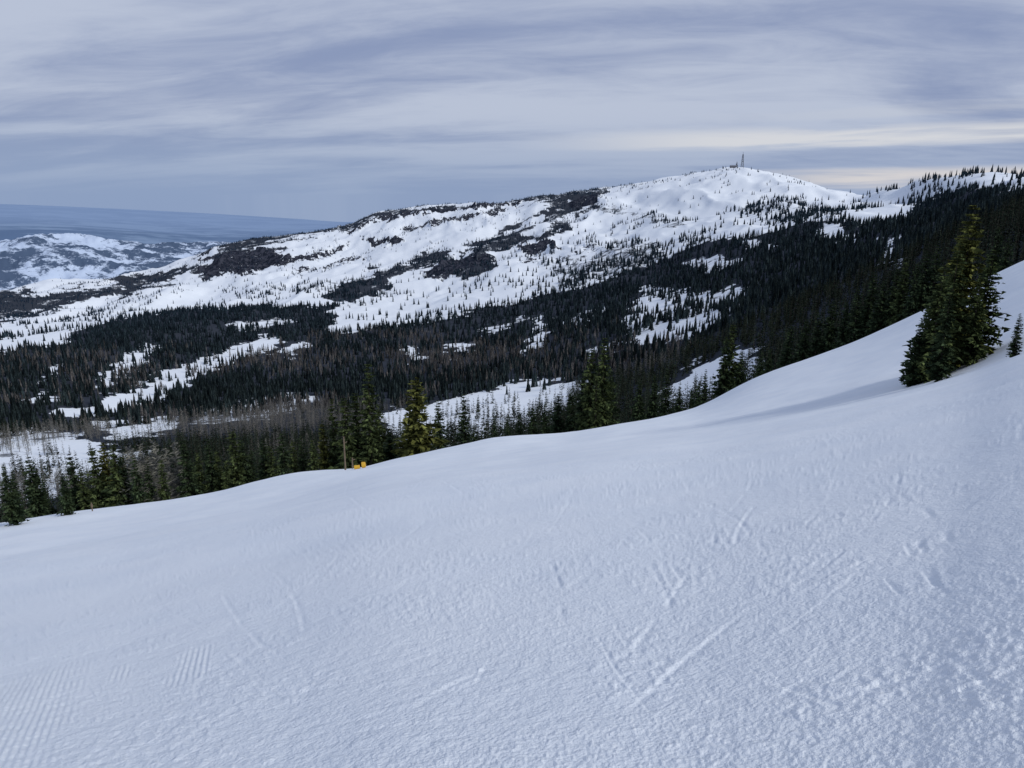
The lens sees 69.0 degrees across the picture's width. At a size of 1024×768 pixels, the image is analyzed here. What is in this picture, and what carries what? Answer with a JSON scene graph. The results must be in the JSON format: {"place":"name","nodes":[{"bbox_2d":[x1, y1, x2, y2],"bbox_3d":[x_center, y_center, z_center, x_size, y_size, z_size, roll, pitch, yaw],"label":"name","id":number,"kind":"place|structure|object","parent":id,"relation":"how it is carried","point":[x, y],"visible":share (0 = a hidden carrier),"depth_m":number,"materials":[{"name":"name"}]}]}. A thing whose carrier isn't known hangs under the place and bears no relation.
{"place":"outdoors","nodes":[
{"label":"outdoors","id":0,"kind":"place"},
{"bbox_2d":[354,462,365,468],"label":"yellow crash pad","id":1,"kind":"object","parent":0,"point":[363,464],"visible":0.99,"depth_m":76.69,"materials":[{"name":"plastic"}]},
{"bbox_2d":[0,167,1023,767],"bbox_3d":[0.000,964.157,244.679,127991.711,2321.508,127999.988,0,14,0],"label":"ground","id":2,"kind":"structure","parent":0,"point":[816,561],"depth_m":9.59,"materials":[{"name":"white snow"}]},
{"bbox_2d":[0,464,30,525],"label":"fir tree","id":3,"kind":"object","parent":2,"relation":"on","point":[11,515],"visible":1,"depth_m":55.56,"materials":[{"name":"green plant"}]},
{"bbox_2d":[10,472,24,518],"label":"fir tree","id":4,"kind":"object","parent":2,"relation":"on","point":[17,487],"visible":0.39,"depth_m":74.10,"materials":[{"name":"green plant"}]},
{"bbox_2d":[22,457,50,517],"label":"fir tree","id":5,"kind":"object","parent":2,"relation":"on","point":[37,508],"visible":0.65,"depth_m":87.92,"materials":[{"name":"green plant"}]},
{"bbox_2d":[34,468,58,514],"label":"fir tree","id":6,"kind":"object","parent":2,"relation":"on","point":[49,510],"visible":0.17,"depth_m":93.05,"materials":[{"name":"green plant"}]},
{"bbox_2d":[56,475,77,515],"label":"fir tree","id":7,"kind":"object","parent":2,"relation":"on","point":[67,507],"visible":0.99,"depth_m":59.49,"materials":[{"name":"green plant"}]},
{"bbox_2d":[64,454,86,510],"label":"fir tree","id":8,"kind":"object","parent":2,"relation":"on","point":[72,481],"visible":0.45,"depth_m":90.18,"materials":[{"name":"green plant"}]},
{"bbox_2d":[75,470,95,510],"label":"fir tree","id":9,"kind":"object","parent":2,"relation":"on","point":[84,504],"visible":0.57,"depth_m":89.20,"materials":[{"name":"green plant"}]},
{"bbox_2d":[84,448,109,508],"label":"fir tree","id":10,"kind":"object","parent":2,"relation":"on","point":[95,496],"visible":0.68,"depth_m":89.45,"materials":[{"name":"green plant"}]},
{"bbox_2d":[94,442,114,507],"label":"fir tree","id":11,"kind":"object","parent":2,"relation":"on","point":[103,456],"visible":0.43,"depth_m":91.63,"materials":[{"name":"green plant"}]},
{"bbox_2d":[98,445,132,506],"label":"fir tree","id":12,"kind":"object","parent":2,"relation":"on","point":[114,486],"visible":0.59,"depth_m":88.83,"materials":[{"name":"green plant"}]},
{"bbox_2d":[116,460,133,505],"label":"fir tree","id":13,"kind":"object","parent":2,"relation":"on","point":[123,473],"visible":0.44,"depth_m":89.28,"materials":[{"name":"green plant"}]},
{"bbox_2d":[115,445,155,504],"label":"larch tree","id":14,"kind":"object","parent":2,"relation":"on","point":[128,453],"visible":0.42,"depth_m":89.50,"materials":[{"name":"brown plant"}]},
{"bbox_2d":[129,458,150,503],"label":"fir tree","id":15,"kind":"object","parent":2,"relation":"on","point":[136,496],"visible":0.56,"depth_m":88.24,"materials":[{"name":"green plant"}]},
{"bbox_2d":[136,443,162,501],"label":"larch tree","id":16,"kind":"object","parent":2,"relation":"on","point":[143,462],"visible":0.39,"depth_m":92.02,"materials":[{"name":"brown plant"}]},
{"bbox_2d":[143,464,157,501],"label":"fir tree","id":17,"kind":"object","parent":2,"relation":"on","point":[150,494],"visible":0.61,"depth_m":90.84,"materials":[{"name":"green plant"}]},
{"bbox_2d":[144,439,177,501],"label":"larch tree","id":18,"kind":"object","parent":2,"relation":"on","point":[156,472],"visible":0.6,"depth_m":92.65,"materials":[{"name":"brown plant"}]},
{"bbox_2d":[154,460,171,500],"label":"fir tree","id":19,"kind":"object","parent":2,"relation":"on","point":[163,493],"visible":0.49,"depth_m":90.61,"materials":[{"name":"green plant"}]},
{"bbox_2d":[157,448,182,498],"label":"larch tree","id":20,"kind":"object","parent":2,"relation":"on","point":[166,451],"visible":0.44,"depth_m":95.43,"materials":[{"name":"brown plant"}]},
{"bbox_2d":[166,440,186,498],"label":"larch tree","id":21,"kind":"object","parent":2,"relation":"on","point":[176,465],"visible":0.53,"depth_m":95.69,"materials":[{"name":"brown plant"}]},
{"bbox_2d":[175,441,204,497],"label":"fir tree","id":22,"kind":"object","parent":2,"relation":"on","point":[191,487],"visible":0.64,"depth_m":94.37,"materials":[{"name":"green plant"}]},
{"bbox_2d":[191,453,211,493],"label":"fir tree","id":23,"kind":"object","parent":2,"relation":"on","point":[197,465],"visible":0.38,"depth_m":98.85,"materials":[{"name":"green plant"}]},
{"bbox_2d":[202,438,220,492],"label":"fir tree","id":24,"kind":"object","parent":2,"relation":"on","point":[210,472],"visible":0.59,"depth_m":99.20,"materials":[{"name":"green plant"}]},
{"bbox_2d":[212,452,224,490],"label":"fir tree","id":25,"kind":"object","parent":2,"relation":"on","point":[219,479],"visible":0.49,"depth_m":99.82,"materials":[{"name":"green plant"}]},
{"bbox_2d":[221,462,232,489],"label":"fir tree","id":26,"kind":"object","parent":2,"relation":"on","point":[226,484],"visible":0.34,"depth_m":98.61,"materials":[{"name":"green plant"}]},
{"bbox_2d":[225,431,246,487],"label":"fir tree","id":27,"kind":"object","parent":2,"relation":"on","point":[235,473],"visible":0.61,"depth_m":100.27,"materials":[{"name":"green plant"}]},
{"bbox_2d":[231,440,258,486],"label":"fir tree","id":28,"kind":"object","parent":2,"relation":"on","point":[246,473],"visible":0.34,"depth_m":102.74,"materials":[{"name":"green plant"}]},
{"bbox_2d":[246,450,258,481],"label":"fir tree","id":29,"kind":"object","parent":2,"relation":"on","point":[250,462],"visible":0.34,"depth_m":103.38,"materials":[{"name":"green plant"}]},
{"bbox_2d":[257,439,270,479],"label":"fir tree","id":30,"kind":"object","parent":2,"relation":"on","point":[263,467],"visible":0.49,"depth_m":105.46,"materials":[{"name":"green plant"}]},
{"bbox_2d":[262,446,280,478],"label":"fir tree","id":31,"kind":"object","parent":2,"relation":"on","point":[271,462],"visible":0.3,"depth_m":104.28,"materials":[{"name":"green plant"}]},
{"bbox_2d":[274,434,292,475],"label":"fir tree","id":32,"kind":"object","parent":2,"relation":"on","point":[284,462],"visible":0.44,"depth_m":106.37,"materials":[{"name":"green plant"}]},
{"bbox_2d":[287,440,302,472],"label":"fir tree","id":33,"kind":"object","parent":2,"relation":"on","point":[294,466],"visible":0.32,"depth_m":109.11,"materials":[{"name":"green plant"}]},
{"bbox_2d":[297,436,308,471],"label":"fir tree","id":34,"kind":"object","parent":2,"relation":"on","point":[301,461],"visible":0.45,"depth_m":109.39,"materials":[{"name":"green plant"}]},
{"bbox_2d":[306,440,320,470],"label":"fir tree","id":35,"kind":"object","parent":2,"relation":"on","point":[314,466],"visible":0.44,"depth_m":107.92,"materials":[{"name":"green plant"}]},
{"bbox_2d":[315,424,332,469],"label":"fir tree","id":36,"kind":"object","parent":2,"relation":"on","point":[323,459],"visible":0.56,"depth_m":113.86,"materials":[{"name":"green plant"}]},
{"bbox_2d":[323,399,340,469],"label":"fir tree","id":37,"kind":"object","parent":2,"relation":"on","point":[333,432],"visible":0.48,"depth_m":113.95,"materials":[{"name":"green plant"}]},
{"bbox_2d":[327,398,358,469],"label":"fir tree","id":38,"kind":"object","parent":2,"relation":"on","point":[350,453],"visible":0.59,"depth_m":106.06,"materials":[{"name":"green plant"}]},
{"bbox_2d":[0,343,688,511],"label":"bare larch forest","id":39,"kind":"object","parent":2,"relation":"on","point":[257,416],"visible":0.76,"depth_m":504.32,"materials":[{"name":"grey plant"}]},
{"bbox_2d":[343,437,346,469],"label":"wooden post","id":40,"kind":"object","parent":2,"relation":"on","point":[344,442],"visible":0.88,"depth_m":78.09,"materials":[{"name":"brown wood"}]},
{"bbox_2d":[0,306,696,423],"bbox_3d":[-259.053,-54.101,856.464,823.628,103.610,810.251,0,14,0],"label":"bare larch stand","id":41,"kind":"object","parent":2,"relation":"on","point":[431,358],"visible":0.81,"depth_m":848.89,"materials":[{"name":"brown plant"}]},
{"bbox_2d":[335,393,367,467],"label":"fir tree","id":42,"kind":"object","parent":2,"relation":"on","point":[357,433],"visible":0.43,"depth_m":110.09,"materials":[{"name":"green plant"}]},
{"bbox_2d":[353,364,386,466],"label":"fir tree","id":43,"kind":"object","parent":2,"relation":"on","point":[369,456],"visible":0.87,"depth_m":107.35,"materials":[{"name":"green plant"}]},
{"bbox_2d":[372,404,391,460],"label":"fir tree","id":44,"kind":"object","parent":2,"relation":"on","point":[382,439],"visible":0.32,"depth_m":117.23,"materials":[{"name":"green plant"}]},
{"bbox_2d":[381,427,399,460],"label":"fir tree","id":45,"kind":"object","parent":2,"relation":"on","point":[390,455],"visible":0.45,"depth_m":114.05,"materials":[{"name":"green plant"}]},
{"bbox_2d":[388,377,449,456],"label":"fir tree","id":46,"kind":"object","parent":2,"relation":"on","point":[417,436],"visible":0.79,"depth_m":108.89,"materials":[{"name":"green plant"}]},
{"bbox_2d":[431,400,447,448],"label":"fir tree","id":47,"kind":"object","parent":2,"relation":"on","point":[440,426],"visible":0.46,"depth_m":122.49,"materials":[{"name":"green plant"}]},
{"bbox_2d":[452,394,472,445],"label":"fir tree","id":48,"kind":"object","parent":2,"relation":"on","point":[464,434],"visible":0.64,"depth_m":127.21,"materials":[{"name":"green plant"}]},
{"bbox_2d":[470,426,477,441],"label":"fir tree","id":49,"kind":"object","parent":2,"relation":"on","point":[474,439],"visible":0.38,"depth_m":131.12,"materials":[{"name":"green plant"}]},
{"bbox_2d":[491,419,498,437],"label":"fir tree","id":50,"kind":"object","parent":2,"relation":"on","point":[495,430],"visible":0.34,"depth_m":144.65,"materials":[{"name":"green plant"}]},
{"bbox_2d":[503,415,511,435],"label":"fir tree","id":51,"kind":"object","parent":2,"relation":"on","point":[507,429],"visible":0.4,"depth_m":146.56,"materials":[{"name":"green plant"}]},
{"bbox_2d":[0,165,1023,431],"bbox_3d":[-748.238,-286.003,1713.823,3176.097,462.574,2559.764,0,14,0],"label":"distant forest","id":52,"kind":"object","parent":2,"relation":"on","point":[208,389],"visible":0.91,"depth_m":916.97,"materials":[{"name":"green plant"}]},
{"bbox_2d":[0,192,1023,522],"bbox_3d":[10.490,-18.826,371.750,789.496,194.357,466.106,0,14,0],"label":"hillside forest","id":53,"kind":"object","parent":2,"relation":"on","point":[994,220],"visible":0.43,"depth_m":427.01,"materials":[{"name":"green plant"}]},
{"bbox_2d":[516,413,522,434],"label":"fir tree","id":54,"kind":"object","parent":2,"relation":"on","point":[518,430],"visible":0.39,"depth_m":158.97,"materials":[{"name":"green plant"}]},
{"bbox_2d":[526,406,538,434],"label":"fir tree","id":55,"kind":"object","parent":2,"relation":"on","point":[532,429],"visible":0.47,"depth_m":156.45,"materials":[{"name":"green plant"}]},
{"bbox_2d":[538,402,550,433],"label":"fir tree","id":56,"kind":"object","parent":2,"relation":"on","point":[545,429],"visible":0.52,"depth_m":156.43,"materials":[{"name":"green plant"}]},
{"bbox_2d":[548,394,565,433],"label":"fir tree","id":57,"kind":"object","parent":2,"relation":"on","point":[558,426],"visible":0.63,"depth_m":161.01,"materials":[{"name":"green plant"}]},
{"bbox_2d":[563,386,576,432],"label":"fir tree","id":58,"kind":"object","parent":2,"relation":"on","point":[569,423],"visible":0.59,"depth_m":161.75,"materials":[{"name":"green plant"}]},
{"bbox_2d":[570,372,587,430],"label":"fir tree","id":59,"kind":"object","parent":2,"relation":"on","point":[579,408],"visible":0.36,"depth_m":157.02,"materials":[{"name":"green plant"}]},
{"bbox_2d":[574,348,600,430],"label":"fir tree","id":60,"kind":"object","parent":2,"relation":"on","point":[582,422],"visible":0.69,"depth_m":153.73,"materials":[{"name":"green plant"}]},
{"bbox_2d":[587,374,602,428],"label":"fir tree","id":61,"kind":"object","parent":2,"relation":"on","point":[595,416],"visible":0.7,"depth_m":150.71,"materials":[{"name":"green plant"}]},
{"bbox_2d":[589,338,616,427],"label":"fir tree","id":62,"kind":"object","parent":2,"relation":"on","point":[605,386],"visible":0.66,"depth_m":152.99,"materials":[{"name":"green plant"}]},
{"bbox_2d":[605,368,620,423],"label":"fir tree","id":63,"kind":"object","parent":2,"relation":"on","point":[612,419],"visible":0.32,"depth_m":163.88,"materials":[{"name":"green plant"}]},
{"bbox_2d":[629,381,647,421],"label":"fir tree","id":64,"kind":"object","parent":2,"relation":"on","point":[636,408],"visible":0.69,"depth_m":171.84,"materials":[{"name":"green plant"}]},
{"bbox_2d":[644,376,662,418],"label":"fir tree","id":65,"kind":"object","parent":2,"relation":"on","point":[652,411],"visible":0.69,"depth_m":172.72,"materials":[{"name":"green plant"}]},
{"bbox_2d":[658,368,673,415],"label":"fir tree","id":66,"kind":"object","parent":2,"relation":"on","point":[666,403],"visible":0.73,"depth_m":182.18,"materials":[{"name":"green plant"}]},
{"bbox_2d":[674,387,684,412],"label":"fir tree","id":67,"kind":"object","parent":2,"relation":"on","point":[677,407],"visible":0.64,"depth_m":177.71,"materials":[{"name":"green plant"}]},
{"bbox_2d":[688,389,694,408],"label":"fir tree","id":68,"kind":"object","parent":2,"relation":"on","point":[690,403],"visible":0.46,"depth_m":168.80,"materials":[{"name":"green plant"}]},
{"bbox_2d":[691,381,701,408],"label":"fir tree","id":69,"kind":"object","parent":2,"relation":"on","point":[695,403],"visible":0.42,"depth_m":165.43,"materials":[{"name":"green plant"}]},
{"bbox_2d":[697,371,708,405],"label":"fir tree","id":70,"kind":"object","parent":2,"relation":"on","point":[704,392],"visible":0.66,"depth_m":159.69,"materials":[{"name":"green plant"}]},
{"bbox_2d":[708,338,733,397],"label":"fir tree","id":71,"kind":"object","parent":2,"relation":"on","point":[722,387],"visible":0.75,"depth_m":175.06,"materials":[{"name":"green plant"}]},
{"bbox_2d":[713,325,743,398],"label":"fir tree","id":72,"kind":"object","parent":2,"relation":"on","point":[731,347],"visible":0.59,"depth_m":175.57,"materials":[{"name":"green plant"}]},
{"bbox_2d":[731,351,747,387],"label":"fir tree","id":73,"kind":"object","parent":2,"relation":"on","point":[741,378],"visible":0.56,"depth_m":176.00,"materials":[{"name":"green plant"}]},
{"bbox_2d":[753,351,764,377],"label":"fir tree","id":74,"kind":"object","parent":2,"relation":"on","point":[760,369],"visible":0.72,"depth_m":153.22,"materials":[{"name":"green plant"}]},
{"bbox_2d":[763,349,773,373],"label":"fir tree","id":75,"kind":"object","parent":2,"relation":"on","point":[769,366],"visible":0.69,"depth_m":154.44,"materials":[{"name":"green plant"}]},
{"bbox_2d":[776,324,794,368],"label":"fir tree","id":76,"kind":"object","parent":2,"relation":"on","point":[787,355],"visible":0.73,"depth_m":185.87,"materials":[{"name":"green plant"}]},
{"bbox_2d":[790,319,811,363],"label":"fir tree","id":77,"kind":"object","parent":2,"relation":"on","point":[801,352],"visible":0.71,"depth_m":184.06,"materials":[{"name":"green plant"}]},
{"bbox_2d":[806,312,824,358],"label":"fir tree","id":78,"kind":"object","parent":2,"relation":"on","point":[814,351],"visible":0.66,"depth_m":182.57,"materials":[{"name":"green plant"}]},
{"bbox_2d":[816,302,839,352],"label":"fir tree","id":79,"kind":"object","parent":2,"relation":"on","point":[829,336],"visible":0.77,"depth_m":180.85,"materials":[{"name":"green plant"}]},
{"bbox_2d":[831,302,851,347],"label":"fir tree","id":80,"kind":"object","parent":2,"relation":"on","point":[843,333],"visible":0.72,"depth_m":175.00,"materials":[{"name":"green plant"}]},
{"bbox_2d":[845,287,866,344],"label":"fir tree","id":81,"kind":"object","parent":2,"relation":"on","point":[855,325],"visible":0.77,"depth_m":173.36,"materials":[{"name":"green plant"}]},
{"bbox_2d":[857,272,877,338],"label":"fir tree","id":82,"kind":"object","parent":2,"relation":"on","point":[867,311],"visible":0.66,"depth_m":176.41,"materials":[{"name":"green plant"}]},
{"bbox_2d":[864,284,891,333],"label":"fir tree","id":83,"kind":"object","parent":2,"relation":"on","point":[874,323],"visible":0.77,"depth_m":171.03,"materials":[{"name":"green plant"}]},
{"bbox_2d":[873,270,900,332],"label":"fir tree","id":84,"kind":"object","parent":2,"relation":"on","point":[891,297],"visible":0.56,"depth_m":169.44,"materials":[{"name":"green plant"}]},
{"bbox_2d":[885,259,912,326],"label":"fir tree","id":85,"kind":"object","parent":2,"relation":"on","point":[902,290],"visible":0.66,"depth_m":163.83,"materials":[{"name":"green plant"}]},
{"bbox_2d":[897,264,923,319],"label":"fir tree","id":86,"kind":"object","parent":2,"relation":"on","point":[912,302],"visible":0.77,"depth_m":160.18,"materials":[{"name":"green plant"}]},
{"bbox_2d":[898,327,925,386],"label":"fir tree","id":87,"kind":"object","parent":2,"relation":"on","point":[910,381],"visible":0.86,"depth_m":50.92,"materials":[{"name":"green plant"}]},
{"bbox_2d":[898,252,934,320],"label":"fir tree","id":88,"kind":"object","parent":2,"relation":"on","point":[924,285],"visible":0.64,"depth_m":160.88,"materials":[{"name":"green plant"}]},
{"bbox_2d":[899,294,941,376],"bbox_3d":[29.101,-3.238,52.387,2.914,6.938,2.865,-8,16,-29],"label":"fir tree","id":89,"kind":"object","parent":2,"relation":"on","point":[910,341],"visible":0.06,"depth_m":52.07,"materials":[{"name":"green plant"}]},
{"bbox_2d":[920,243,943,308],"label":"fir tree","id":90,"kind":"object","parent":2,"relation":"on","point":[936,275],"visible":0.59,"depth_m":159.87,"materials":[{"name":"green plant"}]},
{"bbox_2d":[904,267,961,383],"bbox_3d":[28.451,-3.732,49.845,3.597,8.321,3.295,9,17,31],"label":"fir tree","id":91,"kind":"object","parent":2,"relation":"on","point":[921,365],"visible":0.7,"depth_m":49.78,"materials":[{"name":"green plant"}]},
{"bbox_2d":[924,288,956,381],"bbox_3d":[27.436,-2.920,46.999,1.815,6.455,2.520,0,14,-1],"label":"fir tree","id":92,"kind":"object","parent":2,"relation":"on","point":[938,370],"visible":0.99,"depth_m":47.18,"materials":[{"name":"green plant"}]},
{"bbox_2d":[936,228,974,298],"bbox_3d":[33.884,-6.313,56.722,3.492,11.252,4.473,1,14,3],"label":"fir tree","id":93,"kind":"object","parent":2,"relation":"on","point":[962,238],"visible":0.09,"depth_m":56.13,"materials":[{"name":"green plant"}]},
{"bbox_2d":[919,205,993,366],"bbox_3d":[32.196,-6.570,53.205,5.247,12.514,4.040,5,15,20],"label":"fir tree","id":94,"kind":"object","parent":2,"relation":"on","point":[969,270],"visible":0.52,"depth_m":52.25,"materials":[{"name":"green plant"}]},
{"bbox_2d":[938,243,985,371],"bbox_3d":[30.667,-4.907,51.905,4.080,9.868,3.737,0,15,-4],"label":"fir tree","id":95,"kind":"object","parent":2,"relation":"on","point":[957,302],"visible":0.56,"depth_m":51.38,"materials":[{"name":"green plant"}]},
{"bbox_2d":[954,275,990,365],"bbox_3d":[31.766,-4.179,51.138,2.673,6.794,2.570,7,16,26],"label":"fir tree","id":96,"kind":"object","parent":2,"relation":"on","point":[975,354],"visible":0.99,"depth_m":51.18,"materials":[{"name":"green plant"}]},
{"bbox_2d":[970,248,1011,351],"bbox_3d":[34.295,-5.695,54.436,4.282,8.510,3.570,4,15,16],"label":"fir tree","id":97,"kind":"object","parent":2,"relation":"on","point":[988,296],"visible":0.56,"depth_m":53.77,"materials":[{"name":"green plant"}]},
{"bbox_2d":[980,227,1004,278],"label":"fir tree","id":98,"kind":"object","parent":2,"relation":"on","point":[996,247],"visible":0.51,"depth_m":157.50,"materials":[{"name":"green plant"}]},
{"bbox_2d":[995,237,1014,272],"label":"fir tree","id":99,"kind":"object","parent":2,"relation":"on","point":[1005,262],"visible":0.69,"depth_m":148.54,"materials":[{"name":"green plant"}]},
{"bbox_2d":[1006,313,1022,357],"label":"fir tree","id":100,"kind":"object","parent":2,"relation":"on","point":[1013,346],"visible":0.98,"depth_m":41.83,"materials":[{"name":"green plant"}]},
{"bbox_2d":[0,0,1023,221],"label":"sky","id":101,"kind":"structure","parent":0,"point":[322,110],"materials":[{"name":"grey"}]}
]}

